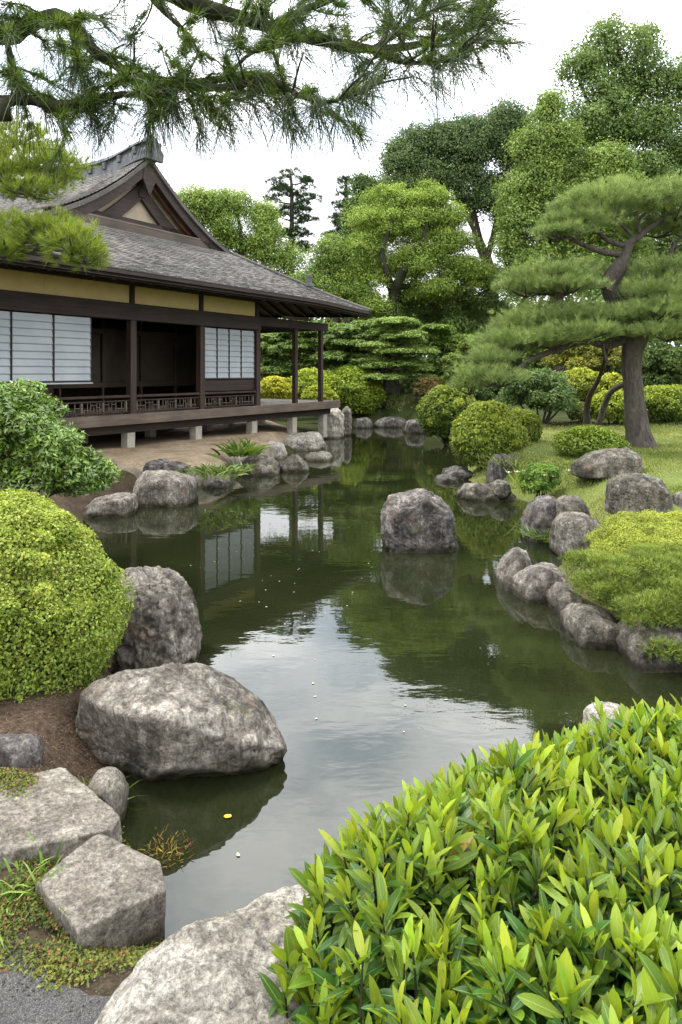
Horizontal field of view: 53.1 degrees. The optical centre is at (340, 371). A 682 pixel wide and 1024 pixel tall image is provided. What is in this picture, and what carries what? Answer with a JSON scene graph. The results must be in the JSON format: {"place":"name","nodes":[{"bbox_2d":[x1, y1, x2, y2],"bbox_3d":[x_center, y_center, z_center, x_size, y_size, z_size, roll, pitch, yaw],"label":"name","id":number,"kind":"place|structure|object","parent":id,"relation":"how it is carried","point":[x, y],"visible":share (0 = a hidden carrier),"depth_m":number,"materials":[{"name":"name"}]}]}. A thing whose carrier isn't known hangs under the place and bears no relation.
{"place":"outdoors","nodes":[
{"label":"outdoors","id":0,"kind":"place"},
{"bbox_2d":[0,732,43,769],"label":"stone","id":1,"kind":"object","parent":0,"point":[21,750],"visible":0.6,"depth_m":3.09,"materials":[{"name":"grey stone"}]},
{"bbox_2d":[0,940,110,1023],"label":"path","id":2,"kind":"structure","parent":0,"point":[56,1010],"depth_m":1.97,"materials":[{"name":"grey gravel"}]},
{"bbox_2d":[0,767,121,867],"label":"stone slab","id":3,"kind":"structure","parent":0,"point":[51,809],"depth_m":2.73,"materials":[{"name":"grey stone"}]},
{"bbox_2d":[0,903,139,1020],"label":"pebbles","id":4,"kind":"object","parent":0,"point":[41,981],"visible":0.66,"depth_m":2.08,"materials":[{"name":"grey gravel"}]},
{"bbox_2d":[0,378,681,1022],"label":"ground","id":5,"kind":"structure","parent":0,"point":[46,726],"depth_m":3.74,"materials":[{"name":"green plant"}]},
{"bbox_2d":[0,855,49,940],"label":"grass clump","id":6,"kind":"object","parent":5,"relation":"on","point":[31,875],"visible":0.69,"depth_m":2.43,"materials":[{"name":"green plant"}]},
{"bbox_2d":[0,831,66,949],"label":"grass clump","id":7,"kind":"object","parent":5,"relation":"on","point":[16,863],"visible":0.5,"depth_m":2.50,"materials":[{"name":"green plant"}]},
{"bbox_2d":[0,635,112,873],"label":"leaf litter","id":8,"kind":"object","parent":5,"relation":"on","point":[35,724],"visible":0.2,"depth_m":3.40,"materials":[{"name":"brown plant"}]},
{"bbox_2d":[0,112,113,272],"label":"pine branch","id":9,"kind":"object","parent":5,"relation":"on","point":[20,235],"visible":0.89,"depth_m":6.58,"materials":[{"name":"green plant"}]},
{"bbox_2d":[0,377,124,529],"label":"glossy shrub","id":10,"kind":"object","parent":5,"relation":"on","point":[55,456],"visible":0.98,"depth_m":6.72,"materials":[{"name":"green plant"}]},
{"bbox_2d":[0,488,137,702],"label":"dome shrub","id":11,"kind":"object","parent":5,"relation":"on","point":[49,543],"visible":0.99,"depth_m":3.79,"materials":[{"name":"green plant"}]},
{"bbox_2d":[0,767,167,992],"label":"moss","id":12,"kind":"object","parent":5,"relation":"on","point":[93,955],"visible":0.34,"depth_m":2.22,"materials":[{"name":"green plant"}]},
{"bbox_2d":[35,834,165,954],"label":"stone slab","id":13,"kind":"structure","parent":5,"relation":"on","point":[103,890],"depth_m":2.38,"materials":[{"name":"grey stone"}]},
{"bbox_2d":[87,766,128,822],"bbox_3d":[-1.056,1.912,3.051,0.181,0.283,0.258,0,0,0],"label":"stone","id":14,"kind":"object","parent":5,"relation":"on","point":[109,785],"visible":0.43,"depth_m":3.01,"materials":[{"name":"grey stone"}]},
{"bbox_2d":[82,492,137,517],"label":"shore rock","id":15,"kind":"object","parent":5,"relation":"on","point":[122,504],"visible":0.62,"depth_m":9.42,"materials":[{"name":"grey stone"}]},
{"bbox_2d":[0,420,300,485],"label":"earth platform","id":16,"kind":"structure","parent":5,"relation":"on","point":[177,444],"depth_m":14.45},
{"bbox_2d":[143,458,188,472],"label":"shore rock","id":17,"kind":"object","parent":16,"relation":"on","point":[160,464],"visible":0.74,"depth_m":11.19,"materials":[{"name":"grey stone"}]},
{"bbox_2d":[172,461,258,480],"bbox_3d":[-2.029,1.572,11.162,1.544,0.196,1.594,0,0,0],"label":"shrub","id":18,"kind":"object","parent":16,"relation":"on","point":[230,470],"visible":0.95,"depth_m":11.03,"materials":[{"name":"green plant"}]},
{"bbox_2d":[202,475,232,488],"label":"shore rock","id":19,"kind":"object","parent":16,"relation":"on","point":[218,483],"visible":0.52,"depth_m":11.74,"materials":[{"name":"stone"}]},
{"bbox_2d":[207,437,270,457],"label":"shrub","id":20,"kind":"object","parent":16,"relation":"on","point":[240,450],"visible":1,"depth_m":12.79,"materials":[{"name":"green plant"}]},
{"bbox_2d":[266,440,286,459],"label":"shore rock","id":21,"kind":"object","parent":16,"relation":"on","point":[279,451],"visible":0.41,"depth_m":15.68,"materials":[{"name":"stone"}]},
{"bbox_2d":[112,566,202,671],"bbox_3d":[-1.289,1.755,4.753,0.643,0.814,0.608,0,0,0],"label":"boulder","id":22,"kind":"object","parent":5,"relation":"on","point":[164,626],"visible":0.62,"depth_m":4.52,"materials":[{"name":"grey stone"}]},
{"bbox_2d":[75,662,286,781],"bbox_3d":[-0.904,1.879,3.871,1.084,0.668,1.348,0,0,-13],"label":"boulder","id":23,"kind":"object","parent":5,"relation":"on","point":[171,721],"visible":0.9,"depth_m":3.35,"materials":[{"name":"grey stone"}]},
{"bbox_2d":[0,138,369,447],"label":"garden pavilion","id":24,"kind":"structure","parent":5,"relation":"on","point":[171,315],"depth_m":15.58,"materials":[{"name":"wood"}]},
{"bbox_2d":[94,884,331,1023],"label":"boulder","id":25,"kind":"object","parent":5,"relation":"on","point":[207,971],"visible":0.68,"depth_m":1.98,"materials":[{"name":"grey stone"}]},
{"bbox_2d":[175,181,315,276],"bbox_3d":[-4.763,-3.424,30.985,7.782,10.335,3.395,0,0,0],"label":"broadleaf tree","id":26,"kind":"object","parent":5,"relation":"on","point":[220,209],"visible":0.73,"depth_m":30.50,"materials":[{"name":"green plant"}]},
{"bbox_2d":[236,454,279,475],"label":"shore rock","id":27,"kind":"object","parent":5,"relation":"on","point":[268,466],"visible":0.48,"depth_m":13.23,"materials":[{"name":"grey stone"}]},
{"bbox_2d":[260,375,298,398],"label":"azalea dome","id":28,"kind":"structure","parent":5,"relation":"on","point":[270,388],"depth_m":23.52,"materials":[{"name":"yellow plant"}]},
{"bbox_2d":[0,0,561,205],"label":"overhead pine","id":29,"kind":"object","parent":5,"relation":"on","point":[237,81],"visible":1,"depth_m":2.31,"materials":[{"name":"green plant"}]},
{"bbox_2d":[262,165,322,341],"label":"tall pine","id":30,"kind":"object","parent":5,"relation":"on","point":[301,202],"visible":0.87,"depth_m":43.83,"materials":[{"name":"green plant"}]},
{"bbox_2d":[260,331,347,398],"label":"cloud pine","id":31,"kind":"object","parent":5,"relation":"on","point":[278,362],"visible":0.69,"depth_m":27.28,"materials":[{"name":"green plant"}]},
{"bbox_2d":[285,432,325,450],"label":"shore rock","id":32,"kind":"object","parent":5,"relation":"on","point":[308,441],"visible":0.54,"depth_m":17.34,"materials":[{"name":"grey stone"}]},
{"bbox_2d":[285,367,342,398],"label":"azalea dome","id":33,"kind":"structure","parent":5,"relation":"on","point":[307,377],"depth_m":24.46,"materials":[{"name":"green plant"}]},
{"bbox_2d":[300,383,339,399],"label":"azalea dome","id":34,"kind":"structure","parent":5,"relation":"on","point":[311,393],"depth_m":22.13,"materials":[{"name":"green plant"}]},
{"bbox_2d":[325,408,344,438],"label":"shore rock","id":35,"kind":"object","parent":5,"relation":"on","point":[335,424],"visible":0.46,"depth_m":20.53,"materials":[{"name":"grey stone"}]},
{"bbox_2d":[319,174,353,322],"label":"conifer","id":36,"kind":"object","parent":5,"relation":"on","point":[335,201],"visible":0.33,"depth_m":41.73,"materials":[{"name":"green plant"}]},
{"bbox_2d":[288,221,408,369],"bbox_3d":[0.094,-2.403,30.041,6.034,8.282,3.460,0,0,0],"label":"maple tree","id":37,"kind":"object","parent":5,"relation":"on","point":[329,254],"visible":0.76,"depth_m":29.48,"materials":[{"name":"green plant"}]},
{"bbox_2d":[309,317,387,403],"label":"cloud pine","id":38,"kind":"object","parent":5,"relation":"on","point":[345,342],"visible":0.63,"depth_m":26.38,"materials":[{"name":"green plant"}]},
{"bbox_2d":[330,365,387,416],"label":"azalea dome","id":39,"kind":"structure","parent":5,"relation":"on","point":[366,396],"depth_m":25.21,"materials":[{"name":"green plant"}]},
{"bbox_2d":[334,167,387,339],"bbox_3d":[1.081,-4.680,36.000,3.538,12.020,2.672,0,0,0],"label":"evergreen tree","id":40,"kind":"object","parent":5,"relation":"on","point":[368,183],"visible":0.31,"depth_m":35.62,"materials":[{"name":"green plant"}]},
{"bbox_2d":[353,417,372,427],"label":"shore rock","id":41,"kind":"object","parent":5,"relation":"on","point":[365,422],"visible":0.73,"depth_m":24.21,"materials":[{"name":"stone"}]},
{"bbox_2d":[373,416,406,427],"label":"shore rock","id":42,"kind":"object","parent":5,"relation":"on","point":[392,422],"visible":0.52,"depth_m":24.52,"materials":[{"name":"grey stone"}]},
{"bbox_2d":[348,316,439,408],"bbox_3d":[2.161,-0.350,25.887,3.296,3.518,3.256,0,0,41],"label":"tree","id":43,"kind":"object","parent":5,"relation":"on","point":[391,333],"visible":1,"depth_m":25.39,"materials":[{"name":"green plant"}]},
{"bbox_2d":[386,393,413,408],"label":"shrub","id":44,"kind":"object","parent":5,"relation":"on","point":[393,399],"visible":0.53,"depth_m":25.66,"materials":[{"name":"green plant"}]},
{"bbox_2d":[393,399,418,412],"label":"shrub","id":45,"kind":"object","parent":5,"relation":"on","point":[401,405],"visible":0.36,"depth_m":25.40,"materials":[{"name":"green plant"}]},
{"bbox_2d":[323,170,497,397],"bbox_3d":[2.789,-3.836,31.376,8.223,10.020,7.393,0,0,0],"label":"maple tree","id":46,"kind":"object","parent":5,"relation":"on","point":[433,224],"visible":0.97,"depth_m":29.48,"materials":[{"name":"green plant"}]},
{"bbox_2d":[403,419,424,433],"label":"shore rock","id":47,"kind":"object","parent":5,"relation":"on","point":[412,427],"visible":0.48,"depth_m":22.12,"materials":[{"name":"stone"}]},
{"bbox_2d":[412,375,442,401],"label":"shrub","id":48,"kind":"object","parent":5,"relation":"on","point":[425,386],"visible":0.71,"depth_m":24.75,"materials":[{"name":"brown plant"}]},
{"bbox_2d":[344,252,518,357],"bbox_3d":[4.409,-2.453,33.038,9.011,6.914,3.938,0,0,0],"label":"evergreen tree","id":49,"kind":"object","parent":5,"relation":"on","point":[471,310],"visible":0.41,"depth_m":32.24,"materials":[{"name":"green plant"}]},
{"bbox_2d":[415,383,477,443],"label":"azalea dome","id":50,"kind":"structure","parent":5,"relation":"on","point":[438,399],"depth_m":18.48,"materials":[{"name":"green plant"}]},
{"bbox_2d":[434,474,458,482],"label":"bank rock","id":51,"kind":"object","parent":5,"relation":"on","point":[445,478],"visible":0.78,"depth_m":12.39,"materials":[{"name":"stone"}]},
{"bbox_2d":[415,323,481,383],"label":"cloud pine","id":52,"kind":"object","parent":5,"relation":"on","point":[448,341],"visible":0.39,"depth_m":26.63,"materials":[{"name":"green plant"}]},
{"bbox_2d":[438,352,467,382],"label":"shrub","id":53,"kind":"object","parent":5,"relation":"on","point":[448,361],"visible":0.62,"depth_m":23.68,"materials":[{"name":"green plant"}]},
{"bbox_2d":[370,89,536,333],"bbox_3d":[6.120,-7.426,37.947,10.415,16.472,4.605,0,0,0],"label":"evergreen tree","id":54,"kind":"object","parent":5,"relation":"on","point":[456,162],"visible":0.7,"depth_m":37.19,"materials":[{"name":"green plant"}]},
{"bbox_2d":[441,465,472,479],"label":"bank rock","id":55,"kind":"object","parent":5,"relation":"on","point":[459,472],"visible":0.59,"depth_m":12.71,"materials":[{"name":"stone"}]},
{"bbox_2d":[453,336,484,362],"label":"shrub","id":56,"kind":"object","parent":5,"relation":"on","point":[461,345],"visible":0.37,"depth_m":24.85,"materials":[{"name":"green plant"}]},
{"bbox_2d":[259,694,681,1023],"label":"broadleaf shrub","id":57,"kind":"object","parent":5,"relation":"on","point":[537,881],"visible":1,"depth_m":1.94,"materials":[{"name":"green plant"}]},
{"bbox_2d":[260,312,681,398],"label":"undergrowth","id":58,"kind":"object","parent":5,"relation":"on","point":[407,385],"visible":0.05,"depth_m":31.15,"materials":[{"name":"green plant"}]},
{"bbox_2d":[260,273,681,360],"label":"wood","id":59,"kind":"object","parent":5,"relation":"on","point":[321,320],"visible":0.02,"depth_m":51.41,"materials":[{"name":"green plant"}]},
{"bbox_2d":[463,362,504,401],"bbox_3d":[4.244,0.515,20.000,1.540,1.778,1.660,0,0,-38],"label":"shrub","id":60,"kind":"object","parent":5,"relation":"on","point":[491,393],"visible":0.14,"depth_m":19.45,"materials":[{"name":"green plant"}]},
{"bbox_2d":[456,482,516,501],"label":"bank rock","id":61,"kind":"object","parent":5,"relation":"on","point":[478,491],"visible":0.4,"depth_m":10.59,"materials":[{"name":"grey stone"}]},
{"bbox_2d":[448,399,543,468],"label":"azalea dome","id":62,"kind":"structure","parent":5,"relation":"on","point":[506,433],"depth_m":12.65,"materials":[{"name":"green plant"}]},
{"bbox_2d":[486,454,513,483],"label":"bank rock","id":63,"kind":"object","parent":5,"relation":"on","point":[497,472],"visible":0.62,"depth_m":11.75,"materials":[{"name":"grey stone"}]},
{"bbox_2d":[456,450,559,471],"bbox_3d":[3.173,1.473,11.415,2.280,0.153,2.668,0,0,33],"label":"grass clump","id":64,"kind":"object","parent":5,"relation":"on","point":[515,459],"visible":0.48,"depth_m":11.52,"materials":[{"name":"green plant"}]},
{"bbox_2d":[493,547,531,591],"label":"bank rock","id":65,"kind":"object","parent":5,"relation":"on","point":[512,562],"visible":0.53,"depth_m":6.31,"materials":[{"name":"grey stone"}]},
{"bbox_2d":[503,524,550,541],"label":"grass clump","id":66,"kind":"object","parent":5,"relation":"on","point":[532,532],"visible":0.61,"depth_m":7.93,"materials":[{"name":"green plant"}]},
{"bbox_2d":[506,462,555,493],"bbox_3d":[2.862,1.554,10.153,0.747,0.542,0.903,0,0,0],"label":"iris","id":67,"kind":"object","parent":5,"relation":"on","point":[523,490],"visible":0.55,"depth_m":10.23,"materials":[{"name":"green plant"}]},
{"bbox_2d":[496,366,579,424],"bbox_3d":[4.947,0.669,16.938,2.033,1.664,2.023,0,0,0],"label":"shrub","id":68,"kind":"object","parent":5,"relation":"on","point":[546,390],"visible":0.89,"depth_m":16.47,"materials":[{"name":"green plant"}]},
{"bbox_2d":[520,495,556,542],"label":"bank rock","id":69,"kind":"object","parent":5,"relation":"on","point":[539,513],"visible":0.59,"depth_m":8.07,"materials":[{"name":"grey stone"}]},
{"bbox_2d":[511,562,566,602],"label":"bank rock","id":70,"kind":"object","parent":5,"relation":"on","point":[532,583],"visible":0.58,"depth_m":5.96,"materials":[{"name":"grey stone"}]},
{"bbox_2d":[507,462,570,496],"bbox_3d":[2.923,1.648,10.200,0.860,0.615,0.626,0,0,-18],"label":"flowering perennial","id":71,"kind":"object","parent":5,"relation":"on","point":[545,478],"visible":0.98,"depth_m":10.07,"materials":[{"name":"green plant"}]},
{"bbox_2d":[538,462,568,469],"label":"grass clump","id":72,"kind":"object","parent":5,"relation":"on","point":[562,467],"visible":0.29,"depth_m":10.84,"materials":[{"name":"green plant"}]},
{"bbox_2d":[443,171,681,448],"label":"garden pine","id":73,"kind":"object","parent":5,"relation":"on","point":[526,328],"visible":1,"depth_m":12.13,"materials":[{"name":"green plant"}]},
{"bbox_2d":[546,582,582,616],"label":"bank rock","id":74,"kind":"object","parent":5,"relation":"on","point":[560,596],"visible":0.38,"depth_m":5.67,"materials":[{"name":"grey stone"}]},
{"bbox_2d":[475,85,657,372],"bbox_3d":[9.500,-5.648,28.896,7.909,13.500,5.311,0,0,0],"label":"broadleaf tree","id":75,"kind":"object","parent":5,"relation":"on","point":[542,145],"visible":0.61,"depth_m":28.34,"materials":[{"name":"green plant"}]},
{"bbox_2d":[538,342,605,371],"bbox_3d":[8.243,-0.313,23.987,2.118,1.929,2.264,0,0,-42],"label":"shrub","id":76,"kind":"object","parent":5,"relation":"on","point":[570,359],"visible":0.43,"depth_m":23.54,"materials":[{"name":"green plant"}]},
{"bbox_2d":[555,495,590,515],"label":"bank rock","id":77,"kind":"object","parent":5,"relation":"on","point":[575,503],"visible":0.35,"depth_m":7.88,"materials":[{"name":"grey stone"}]},
{"bbox_2d":[549,511,601,559],"bbox_3d":[2.613,1.773,7.503,0.558,0.479,0.624,0,0,0],"label":"bank rock","id":78,"kind":"object","parent":5,"relation":"on","point":[568,530],"visible":0.66,"depth_m":7.30,"materials":[{"name":"grey stone"}]},
{"bbox_2d":[565,401,592,422],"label":"azalea dome","id":79,"kind":"structure","parent":5,"relation":"on","point":[577,414],"depth_m":17.04,"materials":[{"name":"green plant"}]},
{"bbox_2d":[563,367,598,401],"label":"azalea dome","id":80,"kind":"structure","parent":5,"relation":"on","point":[587,376],"depth_m":20.59,"materials":[{"name":"green plant"}]},
{"bbox_2d":[560,602,618,649],"bbox_3d":[1.925,1.990,5.202,0.462,0.422,0.623,0,0,0],"label":"bank rock","id":81,"kind":"object","parent":5,"relation":"on","point":[582,625],"visible":0.52,"depth_m":5.00,"materials":[{"name":"grey stone"}]},
{"bbox_2d":[551,425,632,458],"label":"azalea dome","id":82,"kind":"structure","parent":5,"relation":"on","point":[584,437],"depth_m":11.14,"materials":[{"name":"green plant"}]},
{"bbox_2d":[583,349,608,423],"bbox_3d":[5.242,0.310,13.993,0.186,1.729,3.231,0,0,13],"label":"tree prop","id":83,"kind":"object","parent":5,"relation":"on","point":[586,412],"visible":0.94,"depth_m":14.94,"materials":[{"name":"brown wood"}]},
{"bbox_2d":[582,701,619,736],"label":"shore rock","id":84,"kind":"object","parent":5,"relation":"on","point":[608,708],"visible":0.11,"depth_m":3.48,"materials":[{"name":"grey stone"}]},
{"bbox_2d":[583,340,621,374],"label":"shrub","id":85,"kind":"object","parent":5,"relation":"on","point":[594,355],"visible":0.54,"depth_m":22.73,"materials":[{"name":"green plant"}]},
{"bbox_2d":[571,447,642,478],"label":"lawn rock","id":86,"kind":"object","parent":5,"relation":"on","point":[606,463],"visible":0.92,"depth_m":9.68,"materials":[{"name":"grey stone"}]},
{"bbox_2d":[590,390,623,424],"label":"azalea dome","id":87,"kind":"structure","parent":5,"relation":"on","point":[615,408],"depth_m":16.73,"materials":[{"name":"green plant"}]},
{"bbox_2d":[533,1,681,372],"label":"camphor tree","id":88,"kind":"object","parent":5,"relation":"on","point":[611,104],"visible":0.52,"depth_m":32.16,"materials":[{"name":"green plant"}]},
{"bbox_2d":[567,507,647,524],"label":"grass clump","id":89,"kind":"object","parent":5,"relation":"on","point":[602,513],"visible":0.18,"depth_m":7.33,"materials":[{"name":"green plant"}]},
{"bbox_2d":[593,372,622,396],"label":"azalea dome","id":90,"kind":"structure","parent":5,"relation":"on","point":[608,380],"depth_m":19.74,"materials":[{"name":"green plant"}]},
{"bbox_2d":[595,382,622,425],"bbox_3d":[5.791,0.746,14.438,0.255,1.232,3.053,0,0,9],"label":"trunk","id":91,"kind":"object","parent":5,"relation":"on","point":[607,398],"visible":0.69,"depth_m":15.43,"materials":[{"name":"brown wood"}]},
{"bbox_2d":[556,540,681,662],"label":"juniper","id":92,"kind":"object","parent":5,"relation":"on","point":[647,584],"visible":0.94,"depth_m":5.10,"materials":[{"name":"green plant"}]},
{"bbox_2d":[582,509,681,557],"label":"heath mat","id":93,"kind":"object","parent":5,"relation":"on","point":[623,530],"visible":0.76,"depth_m":6.49,"materials":[{"name":"green plant"}]},
{"bbox_2d":[604,473,672,515],"bbox_3d":[3.234,1.349,7.460,0.697,0.495,0.620,0,0,0],"label":"lawn rock","id":94,"kind":"object","parent":5,"relation":"on","point":[635,492],"visible":0.78,"depth_m":7.19,"materials":[{"name":"grey stone"}]},
{"bbox_2d":[615,616,681,672],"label":"bank rock","id":95,"kind":"object","parent":5,"relation":"on","point":[628,649],"visible":0.32,"depth_m":4.62,"materials":[{"name":"grey stone"}]},
{"bbox_2d":[642,345,681,398],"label":"shrub","id":96,"kind":"object","parent":5,"relation":"on","point":[657,363],"visible":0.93,"depth_m":19.75,"materials":[{"name":"green plant"}]},
{"bbox_2d":[644,384,681,422],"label":"azalea dome","id":97,"kind":"structure","parent":5,"relation":"on","point":[657,398],"depth_m":16.98,"materials":[{"name":"green plant"}]},
{"bbox_2d":[671,492,681,507],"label":"lawn rock","id":98,"kind":"object","parent":5,"relation":"on","point":[677,498],"visible":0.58,"depth_m":7.46,"materials":[{"name":"stone"}]},
{"bbox_2d":[0,0,681,356],"label":"sky","id":99,"kind":"structure","parent":0,"point":[569,18],"materials":[{"name":"white"}]},
{"bbox_2d":[83,427,681,945],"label":"water","id":100,"kind":"structure","parent":0,"point":[407,643],"depth_m":4.85,"materials":[{"name":"green liquid"}]},
{"bbox_2d":[133,470,198,506],"bbox_3d":[-2.701,1.859,10.499,0.990,0.722,0.827,0,0,0],"label":"shore rock","id":101,"kind":"object","parent":100,"relation":"in","point":[161,488],"visible":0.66,"depth_m":10.11,"materials":[{"name":"grey stone"}]},
{"bbox_2d":[137,825,196,866],"bbox_3d":[-0.736,1.996,2.888,0.321,0.052,0.313,0,0,28],"label":"weed tuft","id":102,"kind":"object","parent":100,"relation":"in","point":[163,849],"visible":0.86,"depth_m":2.85,"materials":[{"name":"green plant"}]},
{"bbox_2d":[280,454,309,471],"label":"shore rock","id":103,"kind":"object","parent":100,"relation":"in","point":[295,463],"visible":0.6,"depth_m":13.62,"materials":[{"name":"grey stone"}]},
{"bbox_2d":[303,451,332,460],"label":"shore rock","id":104,"kind":"object","parent":100,"relation":"in","point":[320,456],"visible":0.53,"depth_m":15.35,"materials":[{"name":"stone"}]},
{"bbox_2d":[341,406,351,435],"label":"shore rock","id":105,"kind":"object","parent":100,"relation":"in","point":[346,411],"visible":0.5,"depth_m":21.42,"materials":[{"name":"stone"}]},
{"bbox_2d":[380,488,458,552],"bbox_3d":[0.910,1.775,7.848,0.919,0.875,0.683,0,0,0],"label":"pond rock","id":106,"kind":"object","parent":100,"relation":"in","point":[418,520],"visible":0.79,"depth_m":7.56,"materials":[{"name":"grey stone"}]},
{"bbox_2d":[489,479,511,498],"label":"bank rock","id":107,"kind":"object","parent":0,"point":[501,488],"visible":0.89,"depth_m":10.51,"materials":[{"name":"stone"}]},
{"bbox_2d":[469,421,681,614],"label":"lawn grass","id":108,"kind":"structure","parent":0,"point":[662,459],"depth_m":11.48,"materials":[{"name":"green plant"}]}
]}

